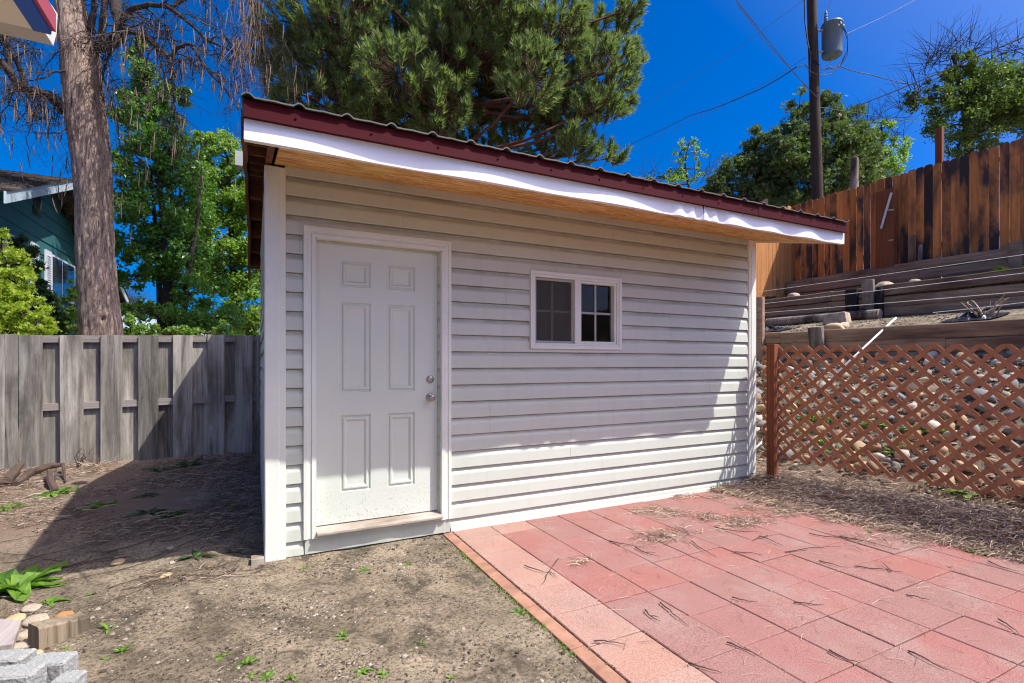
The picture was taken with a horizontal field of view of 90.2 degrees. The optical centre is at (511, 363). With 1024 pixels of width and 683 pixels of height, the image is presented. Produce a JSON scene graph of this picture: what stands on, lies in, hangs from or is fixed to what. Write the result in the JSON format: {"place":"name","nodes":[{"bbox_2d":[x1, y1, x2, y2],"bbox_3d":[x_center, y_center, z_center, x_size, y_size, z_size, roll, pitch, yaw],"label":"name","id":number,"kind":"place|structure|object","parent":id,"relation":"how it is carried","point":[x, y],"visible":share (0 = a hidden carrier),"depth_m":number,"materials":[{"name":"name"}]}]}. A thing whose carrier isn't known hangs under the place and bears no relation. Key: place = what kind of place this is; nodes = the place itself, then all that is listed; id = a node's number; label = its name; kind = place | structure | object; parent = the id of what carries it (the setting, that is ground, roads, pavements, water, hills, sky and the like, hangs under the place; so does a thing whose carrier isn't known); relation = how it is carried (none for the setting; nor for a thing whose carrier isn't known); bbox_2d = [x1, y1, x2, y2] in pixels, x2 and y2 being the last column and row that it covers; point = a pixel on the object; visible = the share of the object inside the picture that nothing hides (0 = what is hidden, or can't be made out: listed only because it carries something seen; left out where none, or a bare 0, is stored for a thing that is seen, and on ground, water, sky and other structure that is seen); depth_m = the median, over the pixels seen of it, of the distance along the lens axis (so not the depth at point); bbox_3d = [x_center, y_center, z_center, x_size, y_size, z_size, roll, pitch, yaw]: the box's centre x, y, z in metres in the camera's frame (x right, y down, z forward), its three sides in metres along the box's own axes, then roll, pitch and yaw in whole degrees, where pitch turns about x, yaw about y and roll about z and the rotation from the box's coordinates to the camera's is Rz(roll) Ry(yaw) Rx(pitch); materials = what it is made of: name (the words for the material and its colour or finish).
{"place":"outdoors","nodes":[
{"label":"outdoors","id":0,"kind":"place"},
{"bbox_2d":[0,0,57,44],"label":"neighbouring house","id":1,"kind":"structure","parent":0,"point":[34,20],"depth_m":1.62,"materials":[{"name":"grey metal"}]},
{"bbox_2d":[126,272,155,303],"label":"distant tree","id":2,"kind":"object","parent":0,"point":[132,296],"visible":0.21,"depth_m":40.28,"materials":[{"name":"blue plant"}]},
{"bbox_2d":[0,255,1023,682],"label":"ground","id":3,"kind":"structure","parent":0,"point":[248,543],"depth_m":3.06,"materials":[{"name":"soil"}]},
{"bbox_2d":[0,619,21,649],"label":"plank","id":4,"kind":"object","parent":3,"relation":"on","point":[9,630],"visible":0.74,"depth_m":2.50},
{"bbox_2d":[0,461,24,486],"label":"dead branch","id":5,"kind":"object","parent":3,"relation":"on","point":[9,477],"visible":0.99,"depth_m":5.15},
{"bbox_2d":[0,503,26,510],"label":"weed","id":6,"kind":"object","parent":3,"relation":"on","point":[7,508],"visible":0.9,"depth_m":4.36,"materials":[{"name":"green plant"}]},
{"bbox_2d":[6,613,25,620],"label":"stone","id":7,"kind":"object","parent":3,"relation":"on","point":[20,616],"visible":0.48,"depth_m":2.69,"materials":[{"name":"beige stone"}]},
{"bbox_2d":[0,648,36,665],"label":"concrete block","id":8,"kind":"object","parent":3,"relation":"on","point":[15,656],"depth_m":2.26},
{"bbox_2d":[14,640,30,648],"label":"stone","id":9,"kind":"object","parent":3,"relation":"on","point":[22,645],"visible":0.4,"depth_m":2.44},
{"bbox_2d":[17,630,27,640],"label":"stone","id":10,"kind":"object","parent":3,"relation":"on","point":[22,635],"visible":0.34,"depth_m":2.53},
{"bbox_2d":[0,662,46,682],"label":"concrete block","id":11,"kind":"object","parent":3,"relation":"on","point":[28,673],"depth_m":2.07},
{"bbox_2d":[9,232,52,315],"bbox_3d":[-8.907,-0.620,9.396,0.749,3.641,0.752,0,0,-27],"label":"dark shrub","id":12,"kind":"object","parent":3,"relation":"on","point":[42,285],"visible":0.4,"depth_m":9.43,"materials":[{"name":"green plant"}]},
{"bbox_2d":[0,227,62,334],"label":"arborvitae","id":13,"kind":"object","parent":3,"relation":"on","point":[19,319],"visible":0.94,"depth_m":8.00,"materials":[{"name":"green plant"}]},
{"bbox_2d":[20,604,42,612],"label":"stone","id":14,"kind":"object","parent":3,"relation":"on","point":[28,608],"visible":1,"depth_m":2.80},
{"bbox_2d":[0,560,67,600],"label":"weed","id":15,"kind":"object","parent":3,"relation":"on","point":[14,584],"visible":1,"depth_m":3.09,"materials":[{"name":"green plant"}]},
{"bbox_2d":[22,613,49,627],"bbox_3d":[-2.497,1.350,2.677,0.145,0.048,0.107,0,0,27],"label":"stone","id":16,"kind":"object","parent":3,"relation":"on","point":[35,618],"visible":0.69,"depth_m":2.66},
{"bbox_2d":[12,463,66,485],"bbox_3d":[-4.848,1.155,5.333,0.469,0.142,0.668,0,0,-27],"label":"dead branch","id":17,"kind":"object","parent":3,"relation":"on","point":[26,475],"visible":0.97,"depth_m":5.42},
{"bbox_2d":[25,651,78,682],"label":"concrete block","id":18,"kind":"object","parent":3,"relation":"on","point":[59,663],"depth_m":2.17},
{"bbox_2d":[46,469,58,491],"bbox_3d":[-4.618,1.187,5.109,0.748,0.148,0.075,0,0,44],"label":"dead stub","id":19,"kind":"object","parent":3,"relation":"on","point":[52,485],"visible":0.9,"depth_m":4.99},
{"bbox_2d":[35,290,74,334],"bbox_3d":[-9.189,-0.130,10.241,0.926,2.673,0.636,0,0,16],"label":"dark shrub","id":20,"kind":"object","parent":3,"relation":"on","point":[59,314],"visible":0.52,"depth_m":10.11,"materials":[{"name":"green plant"}]},
{"bbox_2d":[38,596,71,605],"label":"weed","id":21,"kind":"object","parent":3,"relation":"on","point":[51,599],"visible":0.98,"depth_m":2.91,"materials":[{"name":"green plant"}]},
{"bbox_2d":[32,485,79,498],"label":"weed","id":22,"kind":"object","parent":3,"relation":"on","point":[56,493],"visible":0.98,"depth_m":4.82,"materials":[{"name":"green plant"}]},
{"bbox_2d":[28,612,90,649],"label":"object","id":23,"kind":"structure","parent":3,"relation":"on","point":[44,634],"depth_m":2.49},
{"bbox_2d":[54,611,74,617],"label":"stone","id":24,"kind":"object","parent":3,"relation":"on","point":[64,613],"visible":0.63,"depth_m":2.74,"materials":[{"name":"orange stone"}]},
{"bbox_2d":[0,169,130,426],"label":"teal house","id":25,"kind":"structure","parent":3,"relation":"on","point":[48,230],"depth_m":10.76,"materials":[{"name":"paint"}]},
{"bbox_2d":[52,254,74,304],"bbox_3d":[-10.439,-1.920,11.882,0.036,0.947,1.653,0,0,-27],"label":"window","id":26,"kind":"structure","parent":25,"relation":"in","point":[62,270],"depth_m":11.70,"materials":[{"name":"white glass"}]},
{"bbox_2d":[51,670,86,682],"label":"concrete block","id":27,"kind":"object","parent":3,"relation":"on","point":[75,676],"depth_m":2.05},
{"bbox_2d":[63,279,77,334],"bbox_3d":[-8.441,-0.213,9.910,0.327,2.834,0.394,0,0,38],"label":"climbing plant","id":28,"kind":"object","parent":3,"relation":"on","point":[71,326],"visible":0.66,"depth_m":9.86,"materials":[{"name":"green plant"}]},
{"bbox_2d":[74,446,93,467],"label":"dry weed","id":29,"kind":"object","parent":3,"relation":"on","point":[78,465],"visible":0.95,"depth_m":5.87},
{"bbox_2d":[73,451,123,466],"bbox_3d":[-4.826,1.108,5.957,0.516,0.206,0.204,0,0,-27],"label":"dry bush","id":30,"kind":"object","parent":3,"relation":"on","point":[98,464],"visible":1,"depth_m":5.95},
{"bbox_2d":[86,500,118,508],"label":"weed","id":31,"kind":"object","parent":3,"relation":"on","point":[101,504],"visible":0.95,"depth_m":4.56,"materials":[{"name":"green plant"}]},
{"bbox_2d":[110,558,125,565],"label":"stone","id":32,"kind":"object","parent":3,"relation":"on","point":[119,561],"visible":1,"depth_m":3.36,"materials":[{"name":"beige stone"}]},
{"bbox_2d":[0,334,261,469],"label":"board fence","id":33,"kind":"object","parent":3,"relation":"on","point":[135,397],"visible":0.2,"depth_m":6.31,"materials":[{"name":"grey wood"}]},
{"bbox_2d":[0,451,263,615],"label":"mulch","id":34,"kind":"object","parent":3,"relation":"on","point":[162,477],"visible":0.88,"depth_m":4.65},
{"bbox_2d":[0,498,268,605],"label":"creeping roots","id":35,"kind":"object","parent":3,"relation":"on","point":[76,565],"visible":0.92,"depth_m":3.46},
{"bbox_2d":[123,507,167,516],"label":"weed","id":36,"kind":"object","parent":3,"relation":"on","point":[152,511],"visible":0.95,"depth_m":4.34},
{"bbox_2d":[142,465,174,472],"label":"weed","id":37,"kind":"object","parent":3,"relation":"on","point":[162,468],"visible":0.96,"depth_m":5.72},
{"bbox_2d":[122,315,205,335],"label":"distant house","id":38,"kind":"structure","parent":3,"relation":"on","point":[152,321],"depth_m":27.92,"materials":[{"name":"white paint"}]},
{"bbox_2d":[0,0,329,334],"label":"bare tree","id":39,"kind":"object","parent":3,"relation":"on","point":[80,105],"visible":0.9,"depth_m":8.82,"materials":[{"name":"brown plant"}]},
{"bbox_2d":[149,509,191,520],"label":"weed","id":40,"kind":"object","parent":3,"relation":"on","point":[175,513],"visible":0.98,"depth_m":4.29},
{"bbox_2d":[106,36,250,334],"bbox_3d":[-9.108,-3.888,13.613,4.245,10.204,2.772,0,0,38],"label":"poplar tree","id":41,"kind":"object","parent":3,"relation":"on","point":[173,261],"visible":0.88,"depth_m":13.73,"materials":[{"name":"green plant"}]},
{"bbox_2d":[122,313,245,335],"bbox_3d":[-6.777,0.075,10.500,2.518,2.255,0.678,0,0,-4],"label":"shrub","id":42,"kind":"object","parent":3,"relation":"on","point":[139,327],"visible":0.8,"depth_m":10.45,"materials":[{"name":"green plant"}]},
{"bbox_2d":[170,456,204,468],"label":"weed","id":43,"kind":"object","parent":3,"relation":"on","point":[184,463],"visible":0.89,"depth_m":6.02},
{"bbox_2d":[174,550,217,560],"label":"weed","id":44,"kind":"object","parent":3,"relation":"on","point":[198,554],"visible":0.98,"depth_m":3.52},
{"bbox_2d":[186,126,261,335],"bbox_3d":[-9.671,-3.432,17.529,5.076,9.296,2.681,0,0,15],"label":"leafy tree","id":45,"kind":"object","parent":3,"relation":"on","point":[233,244],"visible":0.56,"depth_m":17.06,"materials":[{"name":"green plant"}]},
{"bbox_2d":[234,655,260,668],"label":"weed","id":46,"kind":"object","parent":3,"relation":"on","point":[248,659],"visible":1,"depth_m":2.32,"materials":[{"name":"green plant"}]},
{"bbox_2d":[258,668,276,680],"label":"weed","id":47,"kind":"object","parent":3,"relation":"on","point":[267,674],"visible":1,"depth_m":2.23,"materials":[{"name":"green plant"}]},
{"bbox_2d":[0,515,598,682],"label":"yard gravel","id":48,"kind":"structure","parent":3,"relation":"on","point":[325,611],"depth_m":2.64,"materials":[{"name":"gravel"}]},
{"bbox_2d":[351,667,373,676],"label":"weed","id":49,"kind":"object","parent":3,"relation":"on","point":[362,670],"visible":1,"depth_m":2.26,"materials":[{"name":"green plant"}]},
{"bbox_2d":[242,0,650,167],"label":"pine tree","id":50,"kind":"object","parent":3,"relation":"on","point":[455,53],"visible":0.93,"depth_m":10.21,"materials":[{"name":"green plant"}]},
{"bbox_2d":[456,549,575,655],"bbox_3d":[-0.060,1.355,3.037,0.050,0.025,1.512,0,0,-27],"label":"edge moss","id":51,"kind":"object","parent":3,"relation":"on","point":[527,611],"visible":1,"depth_m":2.82,"materials":[{"name":"green plant"}]},
{"bbox_2d":[443,532,626,682],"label":"patio edging","id":52,"kind":"object","parent":3,"relation":"on","point":[596,666],"visible":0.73,"depth_m":2.69,"materials":[{"name":"concrete"}]},
{"bbox_2d":[235,92,849,565],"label":"shed","id":53,"kind":"structure","parent":3,"relation":"on","point":[461,334],"depth_m":4.13,"materials":[{"name":"plastic"}]},
{"bbox_2d":[316,243,436,525],"bbox_3d":[-0.998,0.144,3.880,0.928,2.060,0.109,0,0,-27],"label":"door","id":54,"kind":"structure","parent":53,"relation":"in","point":[376,309],"depth_m":3.87,"materials":[{"name":"paint"}]},
{"bbox_2d":[528,270,621,349],"bbox_3d":[0.577,-0.467,4.684,0.988,0.678,0.124,0,0,-27],"label":"window","id":55,"kind":"structure","parent":53,"relation":"in","point":[575,280],"depth_m":4.64,"materials":[{"name":"grey plastic"}]},
{"bbox_2d":[629,136,738,187],"bbox_3d":[6.301,-5.191,18.977,3.989,6.284,2.140,0,0,-1],"label":"sapling tree","id":56,"kind":"object","parent":3,"relation":"on","point":[679,176],"visible":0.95,"depth_m":18.91,"materials":[{"name":"green plant"}]},
{"bbox_2d":[700,123,827,206],"bbox_3d":[10.598,-6.167,22.053,5.273,8.237,3.336,0,0,28],"label":"juniper tree","id":57,"kind":"object","parent":3,"relation":"on","point":[747,163],"visible":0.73,"depth_m":21.48,"materials":[{"name":"green plant"}]},
{"bbox_2d":[756,206,790,297],"bbox_3d":[5.039,-2.702,12.188,4.956,2.762,0.057,0,0,-27],"label":"cedar fence","id":58,"kind":"object","parent":3,"relation":"on","point":[773,266],"visible":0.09,"depth_m":12.95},
{"bbox_2d":[765,325,795,331],"bbox_3d":[4.582,-0.618,9.130,0.596,0.144,0.800,0,0,-27],"label":"plastic sheet","id":59,"kind":"object","parent":3,"relation":"on","point":[770,328],"visible":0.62,"depth_m":8.88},
{"bbox_2d":[778,449,793,459],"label":"river rock","id":60,"kind":"object","parent":3,"relation":"on","point":[790,452],"visible":0.43,"depth_m":5.86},
{"bbox_2d":[807,0,822,200],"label":"utility pole","id":61,"kind":"object","parent":3,"relation":"on","point":[815,134],"visible":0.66,"depth_m":15.48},
{"bbox_2d":[586,66,796,165],"bbox_3d":[7.016,-11.966,27.701,0.725,6.191,24.986,0,0,-9],"label":"power line","id":62,"kind":"object","parent":61,"relation":"attached to","point":[720,105],"visible":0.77,"depth_m":19.93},
{"bbox_2d":[601,57,805,166],"bbox_3d":[7.080,-11.750,27.784,0.426,4.919,24.847,0,0,-10],"label":"power line","id":63,"kind":"object","parent":61,"relation":"attached to","point":[719,107],"visible":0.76,"depth_m":20.89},
{"bbox_2d":[736,0,818,99],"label":"power line","id":64,"kind":"object","parent":61,"relation":"attached to","point":[771,45],"visible":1,"depth_m":13.05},
{"bbox_2d":[804,0,819,65],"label":"cable","id":65,"kind":"object","parent":61,"relation":"attached to","point":[815,61],"visible":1,"depth_m":15.48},
{"bbox_2d":[818,10,844,60],"bbox_3d":[9.666,-9.973,15.544,0.598,1.334,0.812,0,0,-49],"label":"transformer","id":66,"kind":"object","parent":61,"relation":"attached to","point":[831,30],"visible":1,"depth_m":15.31,"materials":[{"name":"grey paint"}]},
{"bbox_2d":[682,36,1023,183],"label":"power line","id":67,"kind":"object","parent":61,"relation":"attached to","point":[900,88],"visible":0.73,"depth_m":12.93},
{"bbox_2d":[821,66,954,95],"bbox_3d":[21.558,-12.273,23.870,29.760,6.808,0.664,0,0,-34],"label":"power line","id":68,"kind":"object","parent":61,"relation":"attached to","point":[869,74],"visible":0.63,"depth_m":16.82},
{"bbox_2d":[765,309,882,325],"bbox_3d":[5.659,-0.824,9.424,0.171,0.173,2.077,0,0,-27],"label":"log","id":69,"kind":"object","parent":3,"relation":"on","point":[854,316],"visible":0.75,"depth_m":9.44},
{"bbox_2d":[761,83,893,205],"bbox_3d":[12.963,-6.713,20.963,5.600,9.331,3.218,0,0,-3],"label":"juniper tree","id":70,"kind":"object","parent":3,"relation":"on","point":[858,138],"visible":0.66,"depth_m":20.39,"materials":[{"name":"green plant"}]},
{"bbox_2d":[824,323,844,329],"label":"rock","id":71,"kind":"object","parent":3,"relation":"on","point":[834,326],"visible":0.52,"depth_m":7.72,"materials":[{"name":"beige stone"}]},
{"bbox_2d":[823,312,851,324],"bbox_3d":[5.567,-0.763,8.718,0.254,0.208,0.427,0,0,-27],"label":"stone block","id":72,"kind":"object","parent":3,"relation":"on","point":[839,317],"depth_m":8.62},
{"bbox_2d":[851,156,858,270],"bbox_3d":[8.693,-3.587,12.956,0.169,3.274,0.168,0,0,-27],"label":"round post","id":73,"kind":"object","parent":3,"relation":"on","point":[854,172],"visible":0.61,"depth_m":12.88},
{"bbox_2d":[853,441,869,454],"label":"river rock","id":74,"kind":"object","parent":3,"relation":"on","point":[857,445],"visible":0.49,"depth_m":5.43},
{"bbox_2d":[706,354,1023,563],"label":"dry litter","id":75,"kind":"object","parent":3,"relation":"on","point":[769,495],"visible":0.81,"depth_m":4.37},
{"bbox_2d":[866,460,878,471],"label":"river rock","id":76,"kind":"object","parent":3,"relation":"on","point":[872,465],"visible":0.46,"depth_m":5.05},
{"bbox_2d":[867,443,881,451],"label":"river rock","id":77,"kind":"object","parent":3,"relation":"on","point":[878,447],"visible":0.62,"depth_m":5.31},
{"bbox_2d":[848,89,920,185],"bbox_3d":[17.203,-7.399,24.071,3.684,10.700,2.732,0,0,30],"label":"leafy tree","id":78,"kind":"object","parent":3,"relation":"on","point":[900,151],"visible":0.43,"depth_m":23.75,"materials":[{"name":"green plant"}]},
{"bbox_2d":[876,188,896,283],"bbox_3d":[8.151,-2.510,11.121,0.222,2.520,0.378,0,0,-27],"label":"gate","id":79,"kind":"object","parent":3,"relation":"on","point":[886,228],"visible":0.71,"depth_m":11.07,"materials":[{"name":"wood"}]},
{"bbox_2d":[756,311,1021,522],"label":"bank pebbles","id":80,"kind":"object","parent":3,"relation":"on","point":[915,423],"visible":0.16,"depth_m":5.61,"materials":[{"name":"stone"}]},
{"bbox_2d":[756,297,1023,358],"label":"timber wall","id":81,"kind":"structure","parent":3,"relation":"on","point":[1003,331],"depth_m":6.65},
{"bbox_2d":[831,317,896,377],"bbox_3d":[4.644,-0.218,6.720,1.176,0.817,0.025,0,0,-19],"label":"pipe","id":82,"kind":"object","parent":81,"relation":"on","point":[863,347],"visible":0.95,"depth_m":6.73,"materials":[{"name":"white plastic"}]},
{"bbox_2d":[760,254,1023,291],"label":"strand wire","id":83,"kind":"object","parent":3,"relation":"on","point":[897,272],"visible":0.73,"depth_m":8.16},
{"bbox_2d":[762,344,1023,498],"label":"lattice fence","id":84,"kind":"object","parent":3,"relation":"on","point":[772,432],"visible":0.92,"depth_m":4.62,"materials":[{"name":"brown wood"}]},
{"bbox_2d":[765,273,1022,303],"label":"strand wire","id":85,"kind":"object","parent":3,"relation":"on","point":[902,287],"visible":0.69,"depth_m":7.53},
{"bbox_2d":[765,267,1023,324],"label":"timber wall","id":86,"kind":"structure","parent":3,"relation":"on","point":[874,297],"depth_m":8.22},
{"bbox_2d":[765,291,1023,312],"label":"strand wire","id":87,"kind":"object","parent":3,"relation":"on","point":[902,301],"visible":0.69,"depth_m":7.19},
{"bbox_2d":[891,461,901,471],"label":"river rock","id":88,"kind":"object","parent":3,"relation":"on","point":[896,465],"visible":0.74,"depth_m":4.95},
{"bbox_2d":[894,449,909,459],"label":"river rock","id":89,"kind":"object","parent":3,"relation":"on","point":[905,452],"visible":0.68,"depth_m":5.03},
{"bbox_2d":[786,240,1023,296],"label":"timber wall","id":90,"kind":"structure","parent":3,"relation":"on","point":[1014,248],"depth_m":10.44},
{"bbox_2d":[791,137,1023,280],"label":"stained fence","id":91,"kind":"object","parent":3,"relation":"on","point":[972,202],"visible":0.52,"depth_m":10.48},
{"bbox_2d":[909,235,913,261],"bbox_3d":[8.469,-2.369,10.814,0.070,0.686,0.080,0,0,-27],"label":"batten","id":92,"kind":"object","parent":3,"relation":"on","point":[911,251],"visible":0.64,"depth_m":10.81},
{"bbox_2d":[904,457,927,468],"bbox_3d":[3.872,0.955,4.890,0.151,0.130,0.184,0,0,-1],"label":"river rock","id":93,"kind":"object","parent":3,"relation":"on","point":[921,464],"visible":0.37,"depth_m":4.83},
{"bbox_2d":[918,244,922,260],"bbox_3d":[8.541,-2.252,10.673,0.070,0.464,0.080,0,0,-27],"label":"batten","id":94,"kind":"object","parent":3,"relation":"on","point":[920,252],"visible":0.64,"depth_m":10.66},
{"bbox_2d":[922,420,940,431],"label":"river rock","id":95,"kind":"object","parent":3,"relation":"on","point":[934,424],"visible":0.39,"depth_m":5.18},
{"bbox_2d":[930,446,947,456],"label":"river rock","id":96,"kind":"object","parent":3,"relation":"on","point":[943,450],"visible":0.36,"depth_m":4.85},
{"bbox_2d":[935,127,943,163],"bbox_3d":[8.980,-3.443,10.723,0.100,2.987,0.120,0,0,-27],"label":"square post","id":97,"kind":"object","parent":3,"relation":"on","point":[939,144],"visible":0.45,"depth_m":10.68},
{"bbox_2d":[932,472,955,487],"bbox_3d":[3.870,1.054,4.578,0.173,0.164,0.103,-12,-45,24],"label":"river rock","id":98,"kind":"object","parent":3,"relation":"on","point":[937,477],"visible":0.45,"depth_m":4.54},
{"bbox_2d":[875,5,1023,159],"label":"elm tree","id":99,"kind":"object","parent":3,"relation":"on","point":[981,97],"visible":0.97,"depth_m":16.82,"materials":[{"name":"green plant"}]},
{"bbox_2d":[954,351,978,362],"bbox_3d":[5.255,-0.067,5.910,0.205,0.147,0.219,0,0,-39],"label":"river rock","id":100,"kind":"object","parent":3,"relation":"on","point":[967,359],"visible":0.38,"depth_m":5.85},
{"bbox_2d":[955,460,977,472],"bbox_3d":[4.097,0.938,4.579,0.209,0.086,0.156,20,10,-9],"label":"river rock","id":101,"kind":"object","parent":3,"relation":"on","point":[958,463],"visible":0.41,"depth_m":4.56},
{"bbox_2d":[941,311,1009,321],"bbox_3d":[5.913,-0.598,6.508,0.751,0.153,0.500,0,0,-27],"label":"plastic sheet","id":102,"kind":"object","parent":3,"relation":"on","point":[967,316],"visible":0.84,"depth_m":6.42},
{"bbox_2d":[961,295,1009,316],"bbox_3d":[5.914,-0.687,6.396,0.326,0.271,0.579,0,0,1],"label":"dead plant","id":103,"kind":"object","parent":102,"relation":"on","point":[991,311],"visible":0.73,"depth_m":6.36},
{"bbox_2d":[966,374,991,384],"bbox_3d":[5.002,0.188,5.476,0.187,0.114,0.226,20,-29,-7],"label":"river rock","id":104,"kind":"object","parent":3,"relation":"on","point":[970,380],"visible":0.41,"depth_m":5.46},
{"bbox_2d":[973,388,994,400],"bbox_3d":[4.855,0.327,5.274,0.166,0.118,0.241,5,13,-3],"label":"river rock","id":105,"kind":"object","parent":3,"relation":"on","point":[980,392],"visible":0.41,"depth_m":5.23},
{"bbox_2d":[975,402,999,412],"bbox_3d":[4.736,0.446,5.098,0.192,0.121,0.241,9,16,3],"label":"river rock","id":106,"kind":"object","parent":3,"relation":"on","point":[980,407],"visible":0.35,"depth_m":5.06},
{"bbox_2d":[1014,396,1023,406],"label":"river rock","id":107,"kind":"object","parent":3,"relation":"on","point":[1019,401],"visible":0.64,"depth_m":4.94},
{"bbox_2d":[0,0,1023,334],"label":"sky","id":108,"kind":"structure","parent":0,"point":[683,38],"materials":[{"name":"blue"}]},
{"bbox_2d":[591,1,801,131],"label":"power line","id":109,"kind":"object","parent":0,"point":[709,66],"visible":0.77,"depth_m":26.92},
{"bbox_2d":[453,491,1023,682],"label":"patio","id":110,"kind":"structure","parent":0,"point":[890,628],"depth_m":2.96,"materials":[{"name":"concrete"}]},
{"bbox_2d":[452,531,630,682],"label":"joint crumbs","id":111,"kind":"object","parent":110,"relation":"on","point":[549,613],"visible":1,"depth_m":2.81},
{"bbox_2d":[479,492,1022,681],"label":"dry needles","id":112,"kind":"object","parent":110,"relation":"on","point":[704,516],"visible":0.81,"depth_m":4.21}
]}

